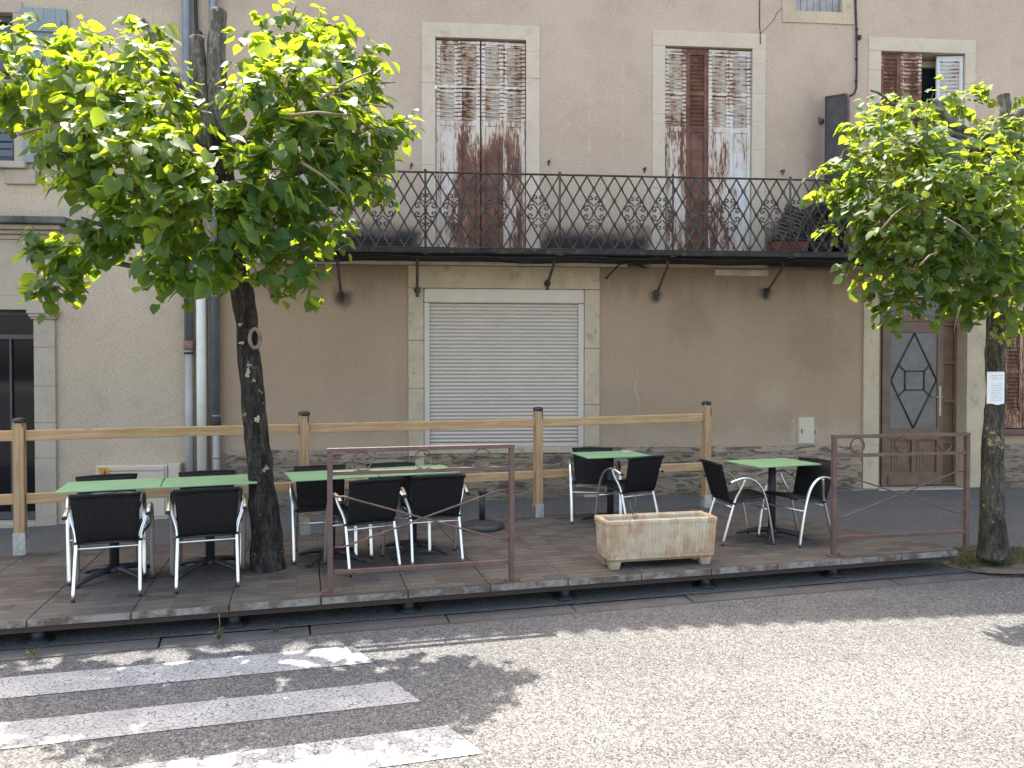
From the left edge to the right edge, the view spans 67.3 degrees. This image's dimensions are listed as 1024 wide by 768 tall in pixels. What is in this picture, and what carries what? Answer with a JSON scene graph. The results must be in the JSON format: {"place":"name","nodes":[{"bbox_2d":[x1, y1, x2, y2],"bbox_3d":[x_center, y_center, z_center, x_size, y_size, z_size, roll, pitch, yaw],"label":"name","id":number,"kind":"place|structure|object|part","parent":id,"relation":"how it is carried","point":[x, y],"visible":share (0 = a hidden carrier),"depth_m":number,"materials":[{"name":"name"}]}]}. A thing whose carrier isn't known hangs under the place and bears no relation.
{"place":"outdoors","nodes":[
{"label":"outdoors","id":0,"kind":"place"},
{"bbox_2d":[0,576,1023,767],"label":"road","id":1,"kind":"structure","parent":0,"point":[873,678],"depth_m":4.56,"materials":[{"name":"grey asphalt"}]},
{"bbox_2d":[0,646,371,698],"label":"crossing stripe","id":2,"kind":"object","parent":1,"relation":"on","point":[42,684],"visible":1,"depth_m":4.80,"materials":[{"name":"paint"}]},
{"bbox_2d":[0,681,419,748],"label":"crossing stripe","id":3,"kind":"object","parent":1,"relation":"on","point":[39,731],"visible":1,"depth_m":4.20,"materials":[{"name":"paint"}]},
{"bbox_2d":[116,725,482,767],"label":"crossing stripe","id":4,"kind":"object","parent":1,"relation":"on","point":[403,747],"visible":1,"depth_m":3.77,"materials":[{"name":"paint"}]},
{"bbox_2d":[0,572,1023,661],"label":"kerb strip","id":5,"kind":"object","parent":1,"relation":"on","point":[105,647],"visible":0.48,"depth_m":5.80,"materials":[{"name":"concrete"}]},
{"bbox_2d":[25,647,39,654],"bbox_3d":[-3.133,1.746,5.021,0.100,0.040,0.104,0,1,-5],"label":"kerb weed","id":6,"kind":"object","parent":5,"relation":"on","point":[29,651],"visible":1,"depth_m":5.02,"materials":[{"name":"green plant"}]},
{"bbox_2d":[209,614,224,638],"bbox_3d":[-2.033,1.676,5.314,0.119,0.171,0.169,1,1,29],"label":"kerb weed","id":7,"kind":"object","parent":5,"relation":"on","point":[218,636],"visible":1,"depth_m":5.31,"materials":[{"name":"green plant"}]},
{"bbox_2d":[269,624,283,631],"bbox_3d":[-1.681,1.735,5.457,0.114,0.047,0.104,0,1,21],"label":"kerb weed","id":8,"kind":"object","parent":5,"relation":"on","point":[274,629],"visible":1,"depth_m":5.47,"materials":[{"name":"green plant"}]},
{"bbox_2d":[0,488,1023,650],"bbox_3d":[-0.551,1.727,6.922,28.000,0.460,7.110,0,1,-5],"label":"pavement","id":9,"kind":"structure","parent":0,"point":[901,514],"depth_m":8.29,"materials":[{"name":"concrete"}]},
{"bbox_2d":[0,0,212,527],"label":"beige house","id":10,"kind":"structure","parent":9,"relation":"on","point":[113,351],"depth_m":9.76,"materials":[{"name":"beige plaster render"},{"name":"grey limestone"},{"name":"terracotta tile"}]},
{"bbox_2d":[0,1,67,184],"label":"window","id":11,"kind":"structure","parent":10,"relation":"in","point":[17,171],"depth_m":9.60,"materials":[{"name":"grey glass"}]},
{"bbox_2d":[96,464,168,519],"bbox_3d":[-4.795,1.377,9.737,0.870,0.700,0.170,0,1,-5],"label":"meter cabinet","id":12,"kind":"object","parent":9,"relation":"on","point":[145,471],"visible":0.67,"depth_m":9.69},
{"bbox_3d":[-4.787,1.353,9.669,0.805,0.630,0.024,0,1,-5],"label":"cabinet door","id":13,"kind":"part","parent":12,"relation":"part of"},
{"bbox_2d":[168,462,182,517],"bbox_3d":[-4.282,1.356,9.792,0.144,0.700,0.142,0,1,-5],"label":"meter cabinet","id":14,"kind":"object","parent":9,"relation":"on","point":[174,468],"visible":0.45,"depth_m":9.72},
{"bbox_3d":[-4.277,1.357,9.729,0.120,0.640,0.008,0,1,-5],"label":"cabinet door","id":15,"kind":"part","parent":14,"relation":"part of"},
{"bbox_2d":[0,507,957,645],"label":"terrace deck","id":16,"kind":"structure","parent":9,"relation":"on","point":[557,552],"depth_m":6.38,"materials":[{"name":"brown wood"}]},
{"bbox_2d":[66,473,146,585],"bbox_3d":[-3.311,1.159,6.290,0.581,0.785,0.557,-1,1,-28],"label":"terrace chair","id":17,"kind":"object","parent":16,"relation":"on","point":[123,476],"visible":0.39,"depth_m":6.28,"materials":[{"name":"metal"}]},
{"bbox_2d":[61,491,154,601],"bbox_3d":[-3.022,1.168,5.790,0.581,0.785,0.557,0,1,-21],"label":"terrace chair","id":18,"kind":"object","parent":16,"relation":"on","point":[104,518],"visible":0.99,"depth_m":5.62,"materials":[{"name":"metal"}]},
{"bbox_2d":[54,478,164,587],"bbox_3d":[-3.190,1.177,6.165,0.730,0.747,0.550,0,1,-21],"label":"bistro table","id":19,"kind":"object","parent":16,"relation":"on","point":[113,566],"visible":0.76,"depth_m":6.12,"materials":[{"name":"green laminate"}]},
{"bbox_2d":[165,487,247,592],"bbox_3d":[-2.378,1.164,6.012,0.581,0.785,0.557,0,1,-21],"label":"terrace chair","id":20,"kind":"object","parent":16,"relation":"on","point":[207,512],"visible":1,"depth_m":5.85,"materials":[{"name":"wicker"}]},
{"bbox_2d":[170,470,243,576],"bbox_3d":[-2.585,1.155,6.530,0.581,0.785,0.557,0,1,-22],"label":"terrace chair","id":21,"kind":"object","parent":16,"relation":"on","point":[208,473],"visible":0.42,"depth_m":6.68,"materials":[{"name":"wicker"}]},
{"bbox_2d":[159,474,256,579],"bbox_3d":[-2.517,1.173,6.409,0.730,0.747,0.550,0,1,-21],"label":"bistro table","id":22,"kind":"object","parent":16,"relation":"on","point":[210,558],"visible":0.78,"depth_m":6.37,"materials":[{"name":"green metal"}]},
{"bbox_2d":[0,0,425,572],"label":"lime tree","id":23,"kind":"object","parent":16,"relation":"on","point":[120,126],"visible":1,"depth_m":5.77,"materials":[{"name":"green plant"}]},
{"bbox_2d":[288,465,357,564],"bbox_3d":[-1.701,1.148,6.902,0.581,0.785,0.557,0,1,-19],"label":"terrace chair","id":24,"kind":"object","parent":16,"relation":"on","point":[311,496],"visible":0.7,"depth_m":7.01,"materials":[{"name":"wicker"}]},
{"bbox_2d":[285,468,378,567],"bbox_3d":[-1.593,1.166,6.774,0.730,0.747,0.550,0,1,-23],"label":"bistro table","id":25,"kind":"object","parent":16,"relation":"on","point":[306,476],"visible":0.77,"depth_m":6.68,"materials":[{"name":"green metal"}]},
{"bbox_2d":[0,401,711,555],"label":"wooden fence","id":26,"kind":"object","parent":16,"relation":"on","point":[19,436],"visible":0.84,"depth_m":7.81,"materials":[{"name":"brown wood"}]},
{"bbox_2d":[323,477,405,576],"bbox_3d":[-1.237,1.155,6.487,0.581,0.785,0.557,-1,1,-32],"label":"terrace chair","id":27,"kind":"object","parent":16,"relation":"on","point":[385,492],"visible":0.84,"depth_m":6.33,"materials":[{"name":"wicker"}]},
{"bbox_2d":[366,462,431,557],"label":"terrace chair","id":28,"kind":"object","parent":16,"relation":"on","point":[405,483],"visible":0.16,"depth_m":7.28,"materials":[{"name":"metal"}]},
{"bbox_2d":[367,465,459,559],"bbox_3d":[-0.909,1.161,7.059,0.730,0.747,0.550,0,1,-23],"label":"bistro table","id":29,"kind":"object","parent":16,"relation":"on","point":[419,542],"visible":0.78,"depth_m":7.03,"materials":[{"name":"green metal"}]},
{"bbox_2d":[320,444,521,595],"bbox_3d":[-0.678,1.014,5.881,1.540,1.081,0.100,0,1,-14],"label":"street barrier","id":30,"kind":"object","parent":16,"relation":"on","point":[331,473],"visible":1,"depth_m":5.86,"materials":[{"name":"brown metal"}]},
{"bbox_2d":[396,474,469,564],"bbox_3d":[-0.698,1.151,6.748,0.581,0.785,0.557,0,1,-18],"label":"terrace chair","id":31,"kind":"object","parent":16,"relation":"on","point":[431,494],"visible":0.82,"depth_m":6.57,"materials":[{"name":"wicker"}]},
{"bbox_2d":[461,489,504,532],"bbox_3d":[-0.314,1.312,8.083,0.480,0.410,0.480,0,1,-5],"label":"parasol base","id":32,"kind":"object","parent":16,"relation":"on","point":[482,524],"visible":0.94,"depth_m":8.00,"materials":[{"name":"black metal"}]},
{"bbox_2d":[567,447,621,523],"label":"terrace chair","id":33,"kind":"object","parent":16,"relation":"on","point":[587,471],"visible":0.73,"depth_m":8.71,"materials":[{"name":"metal"}]},
{"bbox_2d":[571,451,650,518],"bbox_3d":[1.075,1.137,8.402,0.730,0.747,0.550,0,1,-15],"label":"bistro table","id":34,"kind":"object","parent":16,"relation":"on","point":[609,456],"visible":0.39,"depth_m":8.37,"materials":[{"name":"green metal"}]},
{"bbox_2d":[621,450,631,453],"bbox_3d":[1.259,0.747,8.479,0.090,0.030,0.090,0,1,-16],"label":"ashtray","id":35,"kind":"object","parent":34,"relation":"on","point":[626,451],"visible":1,"depth_m":8.44,"materials":[{"name":"white ceramic"}]},
{"bbox_2d":[594,455,664,525],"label":"terrace chair","id":36,"kind":"object","parent":16,"relation":"on","point":[642,473],"visible":0.9,"depth_m":7.98,"materials":[{"name":"metal"}]},
{"bbox_2d":[594,511,716,569],"bbox_3d":[1.234,1.338,6.612,1.010,0.410,0.300,0,1,-13],"label":"stone trough","id":37,"kind":"object","parent":16,"relation":"on","point":[655,536],"visible":1,"depth_m":6.49,"materials":[{"name":"stone"}]},
{"bbox_2d":[699,459,774,545],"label":"terrace chair","id":38,"kind":"object","parent":16,"relation":"on","point":[714,475],"visible":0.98,"depth_m":7.41,"materials":[{"name":"metal"}]},
{"bbox_2d":[725,458,820,543],"bbox_3d":[2.589,1.151,7.660,0.730,0.747,0.550,0,1,-20],"label":"bistro table","id":39,"kind":"object","parent":16,"relation":"on","point":[771,464],"visible":0.91,"depth_m":7.62,"materials":[{"name":"green metal"}]},
{"bbox_2d":[757,457,837,547],"bbox_3d":[2.814,1.137,7.548,0.557,0.785,0.581,-1,1,-27],"label":"terrace chair","id":40,"kind":"object","parent":16,"relation":"on","point":[812,482],"visible":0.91,"depth_m":7.56,"materials":[{"name":"metal"}]},
{"bbox_2d":[823,432,976,556],"bbox_3d":[3.555,0.994,7.020,1.524,1.081,0.100,0,1,-11],"label":"street barrier","id":41,"kind":"object","parent":16,"relation":"on","point":[965,532],"visible":1,"depth_m":7.00,"materials":[{"name":"brown metal"}]},
{"bbox_2d":[209,0,1023,512],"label":"tan house","id":42,"kind":"structure","parent":9,"relation":"on","point":[595,198],"depth_m":10.26,"materials":[{"name":"paint"}]},
{"bbox_2d":[421,22,539,248],"bbox_3d":[-0.420,-3.178,10.274,1.550,3.090,0.356,0,1,-5],"label":"window","id":43,"kind":"structure","parent":42,"relation":"in","point":[481,82],"depth_m":10.14,"materials":[{"name":"white wood"}]},
{"bbox_2d":[408,265,599,496],"bbox_3d":[-0.103,0.011,10.289,2.535,3.128,0.290,0,1,-5],"label":"shop window","id":44,"kind":"structure","parent":42,"relation":"in","point":[496,343],"depth_m":10.18,"materials":[{"name":"metal"}]},
{"bbox_2d":[652,30,765,251],"bbox_3d":[2.640,-3.182,10.519,1.550,3.090,0.356,0,1,-5],"label":"window","id":45,"kind":"structure","parent":42,"relation":"in","point":[709,88],"depth_m":10.38,"materials":[{"name":"white wood"}]},
{"bbox_2d":[766,238,811,252],"bbox_3d":[3.634,-1.788,10.099,0.520,0.210,0.240,0,1,-5],"label":"balcony planter","id":46,"kind":"object","parent":42,"relation":"on","point":[782,247],"visible":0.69,"depth_m":10.00,"materials":[{"name":"red plastic"}]},
{"bbox_2d":[775,204,827,243],"bbox_3d":[3.845,-2.054,10.177,0.747,0.661,0.050,0,1,-5],"label":"slatted panel","id":47,"kind":"object","parent":42,"relation":"on","point":[783,228],"visible":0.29,"depth_m":10.16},
{"bbox_2d":[782,0,854,24],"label":"attic window","id":48,"kind":"structure","parent":42,"relation":"in","point":[842,12],"depth_m":10.46,"materials":[{"name":"stone"}]},
{"bbox_2d":[801,202,838,251],"bbox_3d":[4.038,-2.033,10.158,0.442,0.732,0.300,0,1,-5],"label":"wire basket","id":49,"kind":"object","parent":42,"relation":"on","point":[809,230],"visible":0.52,"depth_m":10.03,"materials":[{"name":"metal"}]},
{"bbox_2d":[867,37,975,252],"bbox_3d":[5.626,-3.194,10.758,1.540,3.105,0.355,0,1,-5],"label":"window","id":50,"kind":"structure","parent":42,"relation":"in","point":[895,65],"depth_m":10.60,"materials":[{"name":"brown glass"}]},
{"bbox_2d":[862,277,986,490],"bbox_3d":[5.696,0.024,10.778,1.765,2.990,0.360,0,1,-5],"label":"front door","id":51,"kind":"structure","parent":42,"relation":"in","point":[924,380],"depth_m":10.82,"materials":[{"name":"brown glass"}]},
{"bbox_2d":[1005,309,1023,434],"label":"window","id":52,"kind":"structure","parent":42,"relation":"in","point":[1014,414],"depth_m":10.81,"materials":[{"name":"wood"}]},
{"bbox_2d":[938,546,1023,573],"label":"tree bed","id":53,"kind":"object","parent":9,"relation":"on","point":[1017,568],"visible":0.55,"depth_m":7.19,"materials":[{"name":"soil"}]},
{"bbox_2d":[799,74,1023,561],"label":"lime tree","id":54,"kind":"object","parent":53,"relation":"on","point":[992,187],"visible":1,"depth_m":6.50,"materials":[{"name":"green plant"}]},
{"bbox_2d":[987,372,1004,404],"bbox_3d":[4.479,0.040,7.120,0.144,0.306,0.011,0,1,15],"label":"paper notice","id":55,"kind":"object","parent":54,"relation":"attached to","point":[995,388],"visible":1,"depth_m":7.12,"materials":[{"name":"white paper"}]},
{"bbox_2d":[946,543,1023,568],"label":"grass","id":56,"kind":"structure","parent":53,"relation":"on","point":[972,561],"depth_m":7.36,"materials":[{"name":"green plant"}]}
]}

